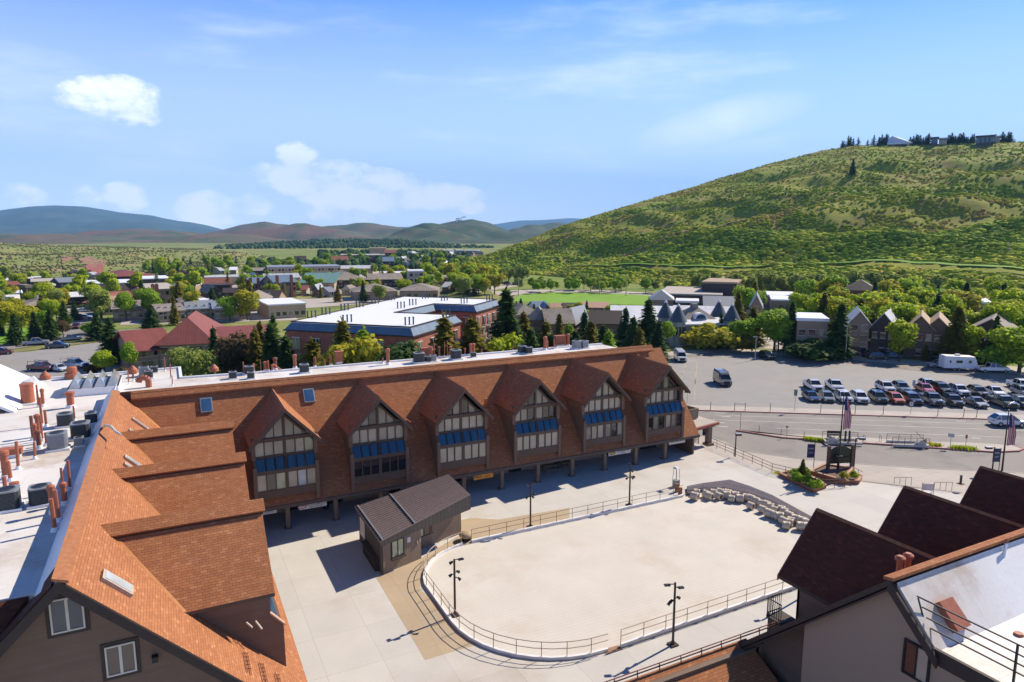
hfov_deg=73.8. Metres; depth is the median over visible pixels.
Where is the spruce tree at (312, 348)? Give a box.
[297,336,323,367]
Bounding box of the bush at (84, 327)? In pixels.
[79,322,90,331]
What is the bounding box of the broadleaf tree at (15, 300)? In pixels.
[6,297,25,304]
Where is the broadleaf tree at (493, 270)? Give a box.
[482,263,498,288]
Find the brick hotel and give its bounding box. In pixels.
[283,293,499,362]
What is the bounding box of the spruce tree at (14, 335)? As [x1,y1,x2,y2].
[0,314,28,344]
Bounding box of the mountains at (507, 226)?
[402,218,580,230]
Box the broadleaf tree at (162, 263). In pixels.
[154,259,167,274]
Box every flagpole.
[838,391,851,468]
[1001,409,1015,470]
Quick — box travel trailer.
[938,354,977,370]
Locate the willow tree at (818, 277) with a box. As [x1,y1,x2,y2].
[814,274,827,281]
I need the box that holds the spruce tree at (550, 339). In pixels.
[547,331,553,346]
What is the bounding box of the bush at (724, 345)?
[710,327,741,347]
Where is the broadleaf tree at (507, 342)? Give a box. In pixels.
[483,332,525,352]
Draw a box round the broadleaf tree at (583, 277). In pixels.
[579,274,587,284]
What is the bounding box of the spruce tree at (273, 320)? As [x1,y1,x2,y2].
[269,313,279,351]
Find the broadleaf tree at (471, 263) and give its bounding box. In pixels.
[460,261,476,266]
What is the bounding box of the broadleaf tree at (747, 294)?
[732,284,755,310]
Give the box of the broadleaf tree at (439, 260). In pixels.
[436,258,446,265]
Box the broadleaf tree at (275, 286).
[263,284,279,289]
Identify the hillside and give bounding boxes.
[464,142,1023,277]
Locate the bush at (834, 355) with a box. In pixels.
[808,342,848,360]
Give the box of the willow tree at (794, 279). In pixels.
[787,273,807,293]
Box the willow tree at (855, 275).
[848,269,864,282]
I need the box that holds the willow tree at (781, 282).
[776,276,788,290]
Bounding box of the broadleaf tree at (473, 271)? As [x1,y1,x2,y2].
[468,268,478,274]
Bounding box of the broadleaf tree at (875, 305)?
[865,296,892,323]
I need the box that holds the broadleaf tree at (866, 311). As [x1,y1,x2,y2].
[846,304,873,319]
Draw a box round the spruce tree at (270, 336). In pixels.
[256,320,281,370]
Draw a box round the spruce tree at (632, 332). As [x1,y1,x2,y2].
[620,315,645,346]
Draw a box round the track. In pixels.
[619,219,743,255]
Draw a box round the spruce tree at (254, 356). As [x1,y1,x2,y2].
[244,325,262,371]
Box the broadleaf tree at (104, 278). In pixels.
[95,271,119,284]
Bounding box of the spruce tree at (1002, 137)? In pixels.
[1000,132,1006,141]
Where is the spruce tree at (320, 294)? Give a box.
[317,285,323,297]
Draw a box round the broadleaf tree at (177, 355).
[165,346,204,375]
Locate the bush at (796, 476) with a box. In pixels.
[791,472,801,482]
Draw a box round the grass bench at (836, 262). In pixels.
[559,259,1023,268]
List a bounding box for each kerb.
[699,410,987,419]
[700,435,1020,472]
[736,429,1023,452]
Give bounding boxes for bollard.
[956,475,964,484]
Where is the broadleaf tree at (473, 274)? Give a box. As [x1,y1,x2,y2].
[469,272,486,289]
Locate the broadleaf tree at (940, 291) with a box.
[926,286,962,294]
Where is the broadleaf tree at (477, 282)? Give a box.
[470,275,482,295]
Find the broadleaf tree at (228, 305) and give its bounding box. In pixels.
[215,296,237,320]
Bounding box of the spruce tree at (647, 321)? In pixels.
[636,297,670,351]
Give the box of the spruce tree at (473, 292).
[471,289,477,295]
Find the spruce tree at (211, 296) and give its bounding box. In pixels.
[207,286,216,300]
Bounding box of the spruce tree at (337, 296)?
[333,285,342,301]
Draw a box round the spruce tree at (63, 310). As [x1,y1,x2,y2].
[57,299,72,323]
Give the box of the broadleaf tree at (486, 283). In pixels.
[478,277,491,295]
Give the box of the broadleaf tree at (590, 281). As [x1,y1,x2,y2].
[585,277,595,291]
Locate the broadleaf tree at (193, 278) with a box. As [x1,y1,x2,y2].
[182,270,203,286]
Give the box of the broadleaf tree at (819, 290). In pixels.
[811,287,824,294]
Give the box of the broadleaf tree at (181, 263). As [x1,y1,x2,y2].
[173,260,184,269]
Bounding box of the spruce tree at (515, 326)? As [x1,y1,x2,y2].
[508,319,521,337]
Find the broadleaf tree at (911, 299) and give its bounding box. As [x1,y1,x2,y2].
[900,294,920,305]
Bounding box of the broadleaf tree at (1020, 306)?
[1012,303,1023,325]
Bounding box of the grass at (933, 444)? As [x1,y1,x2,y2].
[928,441,943,446]
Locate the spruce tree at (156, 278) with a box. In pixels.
[153,273,160,282]
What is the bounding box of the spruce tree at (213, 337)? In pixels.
[206,325,223,373]
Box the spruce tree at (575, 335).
[566,329,580,344]
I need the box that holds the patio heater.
[672,466,679,486]
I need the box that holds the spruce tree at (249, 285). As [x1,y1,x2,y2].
[246,278,253,291]
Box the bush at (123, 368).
[110,366,128,371]
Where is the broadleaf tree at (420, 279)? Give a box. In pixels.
[414,276,424,283]
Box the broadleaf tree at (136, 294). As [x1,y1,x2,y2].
[131,287,154,299]
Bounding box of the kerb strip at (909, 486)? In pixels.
[861,480,962,492]
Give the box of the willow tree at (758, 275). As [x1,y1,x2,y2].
[752,270,766,290]
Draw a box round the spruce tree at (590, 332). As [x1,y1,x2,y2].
[581,319,598,343]
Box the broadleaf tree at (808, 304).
[803,297,818,311]
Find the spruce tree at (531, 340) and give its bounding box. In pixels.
[523,326,539,348]
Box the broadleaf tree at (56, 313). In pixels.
[51,303,61,319]
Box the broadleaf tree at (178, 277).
[172,274,184,281]
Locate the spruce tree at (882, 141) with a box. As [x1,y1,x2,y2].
[878,134,884,145]
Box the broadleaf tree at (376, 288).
[371,285,386,300]
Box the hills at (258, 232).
[0,221,403,243]
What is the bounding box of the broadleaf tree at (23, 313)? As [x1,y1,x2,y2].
[1,304,40,333]
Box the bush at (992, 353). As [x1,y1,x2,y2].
[974,344,1023,367]
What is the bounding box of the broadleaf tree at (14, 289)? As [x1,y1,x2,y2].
[0,285,18,292]
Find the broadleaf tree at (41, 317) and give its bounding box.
[35,311,52,325]
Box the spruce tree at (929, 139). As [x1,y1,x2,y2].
[925,132,930,144]
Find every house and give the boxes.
[4,294,19,301]
[6,277,32,284]
[6,281,20,288]
[17,284,32,293]
[24,294,59,314]
[30,278,53,284]
[52,277,86,287]
[65,292,86,304]
[82,292,119,307]
[86,279,138,290]
[87,272,97,277]
[95,269,153,278]
[100,284,129,290]
[102,299,112,314]
[109,290,133,298]
[111,300,146,320]
[112,327,167,369]
[142,275,167,282]
[143,283,171,303]
[151,303,186,322]
[153,311,223,367]
[173,271,204,277]
[176,296,204,305]
[183,300,213,318]
[193,283,201,289]
[198,284,223,299]
[201,278,232,287]
[202,283,229,295]
[204,274,238,284]
[210,301,250,320]
[214,267,224,273]
[216,324,266,348]
[223,287,237,297]
[229,267,238,273]
[245,277,264,291]
[251,290,272,310]
[252,267,266,274]
[257,298,306,318]
[261,275,296,296]
[261,290,286,297]
[262,273,299,283]
[267,264,340,275]
[294,256,306,261]
[299,273,341,288]
[300,285,310,294]
[311,283,323,295]
[318,286,335,296]
[330,256,348,259]
[335,270,368,288]
[340,254,384,258]
[340,265,372,273]
[341,284,355,294]
[350,283,397,300]
[366,273,402,286]
[369,247,385,253]
[382,257,393,266]
[384,250,395,255]
[399,283,440,296]
[403,261,409,267]
[406,269,423,284]
[424,274,447,285]
[441,282,455,292]
[513,303,533,326]
[527,301,547,307]
[529,305,543,335]
[541,302,549,308]
[541,308,575,331]
[561,303,576,307]
[571,305,588,330]
[581,302,608,309]
[588,310,621,337]
[610,305,675,323]
[649,289,673,305]
[663,286,722,305]
[673,305,729,313]
[675,298,698,304]
[702,277,741,295]
[702,296,750,316]
[749,292,762,314]
[765,291,792,305]
[769,295,789,311]
[795,312,829,355]
[844,279,872,294]
[845,306,871,355]
[868,308,900,358]
[887,136,911,145]
[903,310,935,359]
[930,311,951,359]
[931,137,938,145]
[938,137,947,144]
[973,313,1018,359]
[974,298,990,312]
[976,135,994,145]
[995,135,1000,142]
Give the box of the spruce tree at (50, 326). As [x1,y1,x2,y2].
[39,307,64,340]
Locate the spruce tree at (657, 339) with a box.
[649,319,669,361]
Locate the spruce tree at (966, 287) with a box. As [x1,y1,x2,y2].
[963,281,970,291]
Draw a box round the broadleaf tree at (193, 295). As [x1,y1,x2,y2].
[182,289,200,300]
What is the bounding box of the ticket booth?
[355,474,470,574]
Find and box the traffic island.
[743,430,1020,450]
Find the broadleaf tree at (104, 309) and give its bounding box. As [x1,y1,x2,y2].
[92,302,110,318]
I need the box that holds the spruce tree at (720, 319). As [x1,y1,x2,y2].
[719,312,723,327]
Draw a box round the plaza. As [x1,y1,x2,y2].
[263,443,962,681]
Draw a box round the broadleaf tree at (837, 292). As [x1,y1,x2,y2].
[831,288,850,298]
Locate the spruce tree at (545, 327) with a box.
[537,318,551,347]
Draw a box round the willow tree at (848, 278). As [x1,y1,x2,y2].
[838,274,852,284]
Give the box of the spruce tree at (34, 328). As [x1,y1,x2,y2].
[25,311,44,340]
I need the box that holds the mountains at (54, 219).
[0,205,222,233]
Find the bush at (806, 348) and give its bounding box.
[783,338,841,360]
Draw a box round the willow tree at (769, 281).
[761,272,778,290]
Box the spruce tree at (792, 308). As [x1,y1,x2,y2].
[775,299,798,352]
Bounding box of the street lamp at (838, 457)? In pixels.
[835,455,842,468]
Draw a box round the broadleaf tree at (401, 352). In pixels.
[376,339,428,361]
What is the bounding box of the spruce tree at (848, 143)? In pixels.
[844,136,851,146]
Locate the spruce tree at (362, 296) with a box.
[358,281,368,302]
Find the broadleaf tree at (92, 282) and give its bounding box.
[85,281,99,288]
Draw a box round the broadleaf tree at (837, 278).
[824,273,849,287]
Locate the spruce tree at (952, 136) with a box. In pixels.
[947,132,956,143]
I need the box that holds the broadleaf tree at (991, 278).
[982,274,1010,288]
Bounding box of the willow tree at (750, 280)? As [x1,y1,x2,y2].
[744,274,757,287]
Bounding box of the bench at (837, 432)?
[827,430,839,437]
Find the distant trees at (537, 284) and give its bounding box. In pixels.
[0,250,660,309]
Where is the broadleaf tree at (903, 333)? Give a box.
[884,317,918,360]
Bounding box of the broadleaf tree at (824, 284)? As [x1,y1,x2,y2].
[815,278,833,291]
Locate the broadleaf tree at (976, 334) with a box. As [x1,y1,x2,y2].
[960,323,987,353]
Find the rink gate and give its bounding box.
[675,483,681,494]
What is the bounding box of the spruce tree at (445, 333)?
[427,312,460,356]
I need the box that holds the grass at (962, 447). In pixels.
[947,445,979,450]
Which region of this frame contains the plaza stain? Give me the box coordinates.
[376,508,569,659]
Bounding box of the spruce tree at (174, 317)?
[167,294,181,325]
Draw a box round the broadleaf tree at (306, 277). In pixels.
[302,274,314,286]
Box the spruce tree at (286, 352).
[269,332,298,369]
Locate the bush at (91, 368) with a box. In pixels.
[82,364,102,373]
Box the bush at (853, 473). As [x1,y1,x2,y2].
[849,470,858,477]
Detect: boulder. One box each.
[459,531,472,541]
[690,491,699,500]
[704,492,713,499]
[714,492,723,499]
[716,488,723,493]
[723,491,730,498]
[728,495,735,501]
[731,491,738,496]
[736,494,743,502]
[743,493,748,501]
[746,501,754,509]
[747,494,753,501]
[752,496,759,503]
[757,499,762,505]
[757,505,766,512]
[763,508,773,517]
[766,502,773,508]
[770,505,777,511]
[770,511,774,518]
[775,511,783,519]
[778,516,785,523]
[779,507,788,511]
[782,521,789,529]
[784,510,793,517]
[785,518,793,526]
[790,514,799,522]
[796,521,805,529]
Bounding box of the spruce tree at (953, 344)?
[932,304,980,364]
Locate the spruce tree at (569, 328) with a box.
[562,321,574,343]
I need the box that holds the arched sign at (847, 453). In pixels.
[826,441,854,468]
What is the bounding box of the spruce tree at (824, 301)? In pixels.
[815,290,831,336]
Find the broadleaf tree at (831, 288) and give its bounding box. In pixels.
[827,286,849,295]
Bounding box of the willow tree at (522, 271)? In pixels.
[514,263,529,279]
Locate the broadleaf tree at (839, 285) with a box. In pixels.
[827,281,843,290]
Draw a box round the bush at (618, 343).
[612,338,625,346]
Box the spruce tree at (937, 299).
[931,292,941,306]
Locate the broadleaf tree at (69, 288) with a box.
[63,284,78,291]
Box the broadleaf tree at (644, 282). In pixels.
[639,276,650,292]
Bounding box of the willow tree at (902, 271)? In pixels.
[897,268,913,274]
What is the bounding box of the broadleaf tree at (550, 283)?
[546,278,554,292]
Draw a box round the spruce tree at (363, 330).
[353,325,375,361]
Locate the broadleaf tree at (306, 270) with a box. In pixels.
[301,267,312,274]
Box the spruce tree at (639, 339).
[631,327,646,345]
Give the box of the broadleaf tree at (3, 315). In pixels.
[0,301,19,331]
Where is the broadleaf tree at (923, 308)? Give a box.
[890,301,926,313]
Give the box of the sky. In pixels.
[0,0,1023,229]
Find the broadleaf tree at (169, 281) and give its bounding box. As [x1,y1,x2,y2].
[163,279,171,284]
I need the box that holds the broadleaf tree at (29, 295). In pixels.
[21,291,42,299]
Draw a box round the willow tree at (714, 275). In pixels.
[710,271,722,277]
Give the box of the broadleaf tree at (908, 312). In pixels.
[875,302,919,321]
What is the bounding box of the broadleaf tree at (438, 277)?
[433,271,444,282]
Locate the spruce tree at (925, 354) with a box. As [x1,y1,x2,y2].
[919,344,930,361]
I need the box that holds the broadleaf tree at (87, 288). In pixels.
[78,284,108,296]
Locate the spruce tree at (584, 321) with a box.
[578,310,588,339]
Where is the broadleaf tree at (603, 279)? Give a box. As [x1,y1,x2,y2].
[595,276,608,291]
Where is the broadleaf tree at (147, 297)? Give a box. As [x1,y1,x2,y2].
[138,290,163,309]
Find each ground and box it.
[0,242,1023,379]
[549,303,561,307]
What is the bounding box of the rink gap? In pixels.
[605,645,621,653]
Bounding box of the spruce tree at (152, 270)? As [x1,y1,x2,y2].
[151,259,157,273]
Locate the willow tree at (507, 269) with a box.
[505,267,512,280]
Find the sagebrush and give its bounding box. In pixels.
[0,242,275,284]
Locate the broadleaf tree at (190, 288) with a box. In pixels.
[183,283,194,292]
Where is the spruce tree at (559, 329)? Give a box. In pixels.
[553,312,564,334]
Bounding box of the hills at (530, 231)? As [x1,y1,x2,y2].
[508,222,565,238]
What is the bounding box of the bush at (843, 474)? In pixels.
[838,471,850,477]
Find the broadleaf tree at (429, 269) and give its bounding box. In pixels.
[423,262,436,274]
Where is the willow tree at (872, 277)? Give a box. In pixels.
[865,271,884,284]
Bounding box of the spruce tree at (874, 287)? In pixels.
[871,279,879,291]
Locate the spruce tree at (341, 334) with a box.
[330,316,353,347]
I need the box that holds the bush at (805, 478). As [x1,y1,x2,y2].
[800,474,813,483]
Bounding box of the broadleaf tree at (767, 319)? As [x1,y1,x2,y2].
[756,308,796,350]
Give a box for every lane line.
[712,419,1023,430]
[724,415,972,423]
[783,428,991,436]
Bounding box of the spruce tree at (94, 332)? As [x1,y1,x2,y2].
[83,311,104,341]
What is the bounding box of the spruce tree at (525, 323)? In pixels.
[517,310,535,341]
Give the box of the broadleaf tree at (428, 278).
[423,274,435,283]
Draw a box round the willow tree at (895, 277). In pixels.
[885,273,901,281]
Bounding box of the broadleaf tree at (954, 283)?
[943,278,965,289]
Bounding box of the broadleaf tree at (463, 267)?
[459,264,469,271]
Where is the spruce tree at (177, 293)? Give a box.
[171,281,183,302]
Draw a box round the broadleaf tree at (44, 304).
[37,298,58,312]
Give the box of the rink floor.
[427,495,796,655]
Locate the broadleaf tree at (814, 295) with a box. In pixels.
[808,292,833,299]
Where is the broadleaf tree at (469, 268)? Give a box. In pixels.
[464,265,477,274]
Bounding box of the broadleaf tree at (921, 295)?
[907,285,937,305]
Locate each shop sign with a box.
[263,510,276,514]
[297,501,329,509]
[473,473,492,479]
[608,449,630,455]
[669,440,684,444]
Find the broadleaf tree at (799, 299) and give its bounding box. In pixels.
[788,292,806,309]
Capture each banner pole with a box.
[807,443,815,467]
[992,448,1001,470]
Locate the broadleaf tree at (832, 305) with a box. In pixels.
[824,298,854,324]
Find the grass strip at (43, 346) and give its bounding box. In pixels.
[13,339,98,352]
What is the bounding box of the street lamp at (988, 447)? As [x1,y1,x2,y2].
[985,446,994,468]
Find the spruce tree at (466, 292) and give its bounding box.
[461,289,470,294]
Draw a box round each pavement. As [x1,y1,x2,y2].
[688,405,1023,419]
[699,436,1023,495]
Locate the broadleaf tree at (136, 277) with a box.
[127,271,143,286]
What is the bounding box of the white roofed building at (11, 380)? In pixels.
[0,364,46,412]
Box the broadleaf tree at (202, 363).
[181,350,219,375]
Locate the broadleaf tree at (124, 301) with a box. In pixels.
[113,291,136,320]
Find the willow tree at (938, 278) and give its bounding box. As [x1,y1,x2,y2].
[932,274,948,283]
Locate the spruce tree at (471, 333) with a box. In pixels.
[454,314,493,353]
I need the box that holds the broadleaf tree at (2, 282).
[0,275,6,287]
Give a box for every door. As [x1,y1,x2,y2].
[389,489,399,492]
[508,468,520,471]
[639,445,655,449]
[851,346,859,355]
[868,347,878,350]
[903,348,915,358]
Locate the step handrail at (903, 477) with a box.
[894,477,911,484]
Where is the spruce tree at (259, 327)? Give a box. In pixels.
[256,319,265,354]
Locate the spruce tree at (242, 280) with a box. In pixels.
[235,277,245,292]
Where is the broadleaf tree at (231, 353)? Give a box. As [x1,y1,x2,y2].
[213,330,250,373]
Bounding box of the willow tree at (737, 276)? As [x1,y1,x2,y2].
[732,273,745,286]
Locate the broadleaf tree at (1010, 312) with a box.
[980,301,1021,323]
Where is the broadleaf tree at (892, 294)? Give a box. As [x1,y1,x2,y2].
[878,288,907,300]
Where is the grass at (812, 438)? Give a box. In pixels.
[802,436,825,441]
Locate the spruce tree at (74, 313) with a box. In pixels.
[68,300,80,319]
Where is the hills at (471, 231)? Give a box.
[381,219,526,243]
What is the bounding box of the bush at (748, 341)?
[734,334,760,350]
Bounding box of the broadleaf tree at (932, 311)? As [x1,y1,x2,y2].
[919,304,950,317]
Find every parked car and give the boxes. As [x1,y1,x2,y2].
[0,347,13,354]
[50,363,66,371]
[71,322,79,328]
[77,308,89,311]
[758,350,775,359]
[801,390,820,401]
[818,390,835,401]
[833,389,853,402]
[849,389,869,403]
[861,349,869,356]
[866,351,889,359]
[867,389,888,403]
[874,379,895,391]
[883,351,902,357]
[885,391,905,403]
[891,380,911,392]
[901,391,923,404]
[914,383,935,392]
[917,378,932,383]
[926,359,939,367]
[930,381,952,393]
[941,392,964,406]
[948,383,970,395]
[962,396,989,407]
[966,384,990,396]
[985,385,1005,394]
[987,413,1023,427]
[1009,383,1023,394]
[1010,394,1023,407]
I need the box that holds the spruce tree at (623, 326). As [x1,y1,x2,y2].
[614,307,630,341]
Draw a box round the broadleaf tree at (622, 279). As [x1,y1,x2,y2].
[616,275,627,286]
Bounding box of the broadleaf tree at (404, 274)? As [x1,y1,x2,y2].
[400,271,406,278]
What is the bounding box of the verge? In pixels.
[665,351,1023,379]
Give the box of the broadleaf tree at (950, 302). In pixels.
[924,293,966,320]
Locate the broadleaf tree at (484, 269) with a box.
[476,265,490,291]
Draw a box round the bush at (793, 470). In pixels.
[789,468,800,473]
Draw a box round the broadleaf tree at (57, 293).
[46,288,64,299]
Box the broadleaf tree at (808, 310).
[795,308,817,312]
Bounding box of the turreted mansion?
[657,300,740,346]
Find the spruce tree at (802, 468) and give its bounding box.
[799,459,807,475]
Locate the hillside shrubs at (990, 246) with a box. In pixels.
[462,141,1023,300]
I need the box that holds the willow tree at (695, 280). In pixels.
[690,272,703,286]
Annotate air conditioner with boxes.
[0,484,24,513]
[26,482,51,509]
[45,429,70,452]
[55,411,73,428]
[68,420,92,441]
[73,436,85,447]
[84,411,97,423]
[138,366,148,376]
[144,370,153,378]
[150,365,158,372]
[228,371,237,379]
[244,365,254,374]
[246,371,255,379]
[298,363,310,373]
[412,351,425,363]
[425,356,431,362]
[429,354,437,361]
[449,349,462,359]
[516,345,525,353]
[524,346,533,353]
[570,340,581,349]
[581,340,589,348]
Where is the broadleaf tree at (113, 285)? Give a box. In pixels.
[104,278,121,290]
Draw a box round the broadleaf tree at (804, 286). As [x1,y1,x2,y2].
[793,279,817,295]
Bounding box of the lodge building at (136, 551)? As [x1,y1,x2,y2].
[0,333,718,681]
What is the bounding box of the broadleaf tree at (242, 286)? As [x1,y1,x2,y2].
[238,282,247,291]
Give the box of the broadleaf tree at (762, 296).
[758,291,766,303]
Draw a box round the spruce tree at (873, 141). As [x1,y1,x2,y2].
[869,134,877,145]
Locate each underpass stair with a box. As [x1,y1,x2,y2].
[822,431,862,444]
[886,432,929,447]
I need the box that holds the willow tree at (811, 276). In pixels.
[804,274,814,279]
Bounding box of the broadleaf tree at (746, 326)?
[728,317,758,349]
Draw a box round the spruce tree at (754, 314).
[747,306,769,345]
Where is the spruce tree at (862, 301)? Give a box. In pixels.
[857,296,871,341]
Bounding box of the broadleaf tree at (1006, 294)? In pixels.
[987,286,1023,303]
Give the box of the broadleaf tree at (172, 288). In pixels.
[169,283,185,295]
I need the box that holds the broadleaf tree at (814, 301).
[810,293,843,315]
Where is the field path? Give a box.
[490,289,653,294]
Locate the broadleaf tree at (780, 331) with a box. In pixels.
[765,321,790,352]
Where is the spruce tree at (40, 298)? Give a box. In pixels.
[35,294,42,312]
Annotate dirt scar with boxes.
[85,264,103,272]
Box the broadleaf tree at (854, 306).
[843,301,866,310]
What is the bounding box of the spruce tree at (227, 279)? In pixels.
[224,271,231,287]
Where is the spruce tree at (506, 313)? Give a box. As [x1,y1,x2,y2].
[484,285,526,344]
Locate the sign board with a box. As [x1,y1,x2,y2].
[921,483,933,493]
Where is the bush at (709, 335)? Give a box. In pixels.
[680,322,744,348]
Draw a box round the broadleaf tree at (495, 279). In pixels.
[487,273,505,293]
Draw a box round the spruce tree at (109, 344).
[95,317,120,363]
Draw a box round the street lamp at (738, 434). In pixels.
[734,433,741,456]
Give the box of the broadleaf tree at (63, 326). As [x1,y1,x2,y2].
[56,320,71,336]
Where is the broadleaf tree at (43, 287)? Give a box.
[29,281,56,299]
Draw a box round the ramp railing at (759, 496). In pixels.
[687,484,810,517]
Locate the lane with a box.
[668,348,1023,373]
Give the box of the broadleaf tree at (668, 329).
[661,321,676,343]
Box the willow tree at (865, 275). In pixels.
[859,270,868,278]
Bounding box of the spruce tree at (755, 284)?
[752,280,763,311]
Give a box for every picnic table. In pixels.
[540,463,559,472]
[558,460,577,468]
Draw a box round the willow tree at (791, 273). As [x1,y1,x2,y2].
[786,272,794,291]
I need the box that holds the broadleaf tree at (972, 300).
[942,289,985,311]
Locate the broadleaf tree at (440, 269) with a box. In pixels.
[436,266,444,274]
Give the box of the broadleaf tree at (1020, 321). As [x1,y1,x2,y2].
[1015,314,1023,327]
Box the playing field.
[513,292,650,304]
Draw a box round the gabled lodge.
[605,466,1023,681]
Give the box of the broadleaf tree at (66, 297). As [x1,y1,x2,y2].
[57,288,69,303]
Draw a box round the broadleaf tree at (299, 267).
[294,264,303,278]
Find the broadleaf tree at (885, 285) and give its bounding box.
[877,279,907,293]
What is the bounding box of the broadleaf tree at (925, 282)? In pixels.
[922,279,929,286]
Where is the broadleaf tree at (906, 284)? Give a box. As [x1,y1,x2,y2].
[900,278,925,291]
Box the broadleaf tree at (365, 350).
[319,333,383,365]
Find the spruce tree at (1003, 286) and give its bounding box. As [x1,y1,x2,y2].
[1000,282,1008,290]
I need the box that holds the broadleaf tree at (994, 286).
[986,280,1016,296]
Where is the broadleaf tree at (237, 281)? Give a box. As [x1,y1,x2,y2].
[234,274,248,284]
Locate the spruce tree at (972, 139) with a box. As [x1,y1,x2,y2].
[968,133,975,142]
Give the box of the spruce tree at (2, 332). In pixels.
[0,322,6,335]
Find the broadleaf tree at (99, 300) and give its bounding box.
[85,289,111,319]
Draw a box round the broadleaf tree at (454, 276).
[451,273,468,292]
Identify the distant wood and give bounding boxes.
[213,237,493,248]
[246,248,469,270]
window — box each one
[44,594,90,638]
[100,636,141,681]
[160,347,166,354]
[161,359,167,366]
[292,337,300,348]
[296,354,300,362]
[312,338,320,350]
[391,537,404,558]
[453,329,457,340]
[462,317,468,326]
[799,329,805,335]
[808,329,815,335]
[819,329,825,336]
[850,324,857,330]
[851,335,856,341]
[859,335,866,341]
[859,346,865,352]
[861,324,867,330]
[872,331,877,338]
[879,332,885,338]
[901,637,930,681]
[915,349,920,355]
[916,334,922,340]
[925,334,931,341]
[933,335,940,341]
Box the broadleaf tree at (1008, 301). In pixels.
[990,299,1023,305]
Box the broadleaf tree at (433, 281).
[423,274,437,284]
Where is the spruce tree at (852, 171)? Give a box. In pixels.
[848,158,857,175]
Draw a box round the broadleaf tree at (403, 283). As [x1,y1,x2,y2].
[395,278,412,291]
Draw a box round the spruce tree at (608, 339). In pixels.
[601,328,616,346]
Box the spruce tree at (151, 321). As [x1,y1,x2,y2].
[136,303,166,328]
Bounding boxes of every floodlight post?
[448,557,463,617]
[525,482,535,526]
[625,463,634,505]
[664,582,683,647]
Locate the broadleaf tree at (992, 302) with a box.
[983,297,1023,306]
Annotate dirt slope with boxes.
[61,255,106,264]
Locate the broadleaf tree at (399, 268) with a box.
[392,265,404,270]
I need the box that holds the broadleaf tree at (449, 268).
[442,263,455,281]
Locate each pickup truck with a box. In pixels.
[21,337,48,345]
[26,360,52,371]
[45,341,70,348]
[59,334,81,341]
[59,357,88,368]
[802,378,823,390]
[824,378,844,391]
[918,391,945,406]
[975,362,1009,372]
[986,394,1019,408]
[1006,378,1023,386]
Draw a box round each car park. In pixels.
[0,342,122,377]
[666,354,1023,414]
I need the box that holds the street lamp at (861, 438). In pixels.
[853,437,865,466]
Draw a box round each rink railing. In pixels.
[423,532,607,660]
[471,485,683,542]
[620,579,795,647]
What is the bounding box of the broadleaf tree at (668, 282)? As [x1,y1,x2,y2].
[664,279,675,287]
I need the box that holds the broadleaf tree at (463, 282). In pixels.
[454,275,472,296]
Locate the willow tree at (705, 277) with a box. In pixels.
[699,274,709,285]
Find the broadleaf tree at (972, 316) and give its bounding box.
[963,308,985,325]
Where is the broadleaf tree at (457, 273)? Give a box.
[446,271,461,280]
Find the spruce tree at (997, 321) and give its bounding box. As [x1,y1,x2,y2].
[979,314,1009,363]
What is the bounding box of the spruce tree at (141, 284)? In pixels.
[136,280,144,299]
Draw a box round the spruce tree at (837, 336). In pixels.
[823,301,858,360]
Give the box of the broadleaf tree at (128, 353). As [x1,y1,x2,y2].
[119,341,138,366]
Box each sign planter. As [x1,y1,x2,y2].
[810,463,854,484]
[839,472,862,483]
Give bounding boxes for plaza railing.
[710,438,807,474]
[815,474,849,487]
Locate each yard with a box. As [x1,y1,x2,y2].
[54,306,85,315]
[120,311,297,324]
[240,271,381,278]
[297,295,399,307]
[456,283,516,293]
[590,292,648,294]
[758,332,782,348]
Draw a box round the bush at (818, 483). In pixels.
[809,479,823,488]
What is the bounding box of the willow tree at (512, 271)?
[508,267,518,281]
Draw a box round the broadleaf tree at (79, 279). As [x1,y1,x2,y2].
[65,274,88,288]
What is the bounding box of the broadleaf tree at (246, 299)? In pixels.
[231,288,260,319]
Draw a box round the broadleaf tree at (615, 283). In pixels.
[611,279,620,292]
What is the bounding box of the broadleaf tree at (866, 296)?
[847,290,882,327]
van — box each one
[673,348,686,361]
[712,368,731,385]
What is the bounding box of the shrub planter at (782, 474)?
[778,468,826,492]
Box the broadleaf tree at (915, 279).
[895,275,923,287]
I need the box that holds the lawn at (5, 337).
[0,328,46,343]
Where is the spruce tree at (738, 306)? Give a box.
[734,289,745,321]
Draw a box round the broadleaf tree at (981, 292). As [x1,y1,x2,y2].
[962,288,988,297]
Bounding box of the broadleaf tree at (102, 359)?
[88,349,117,372]

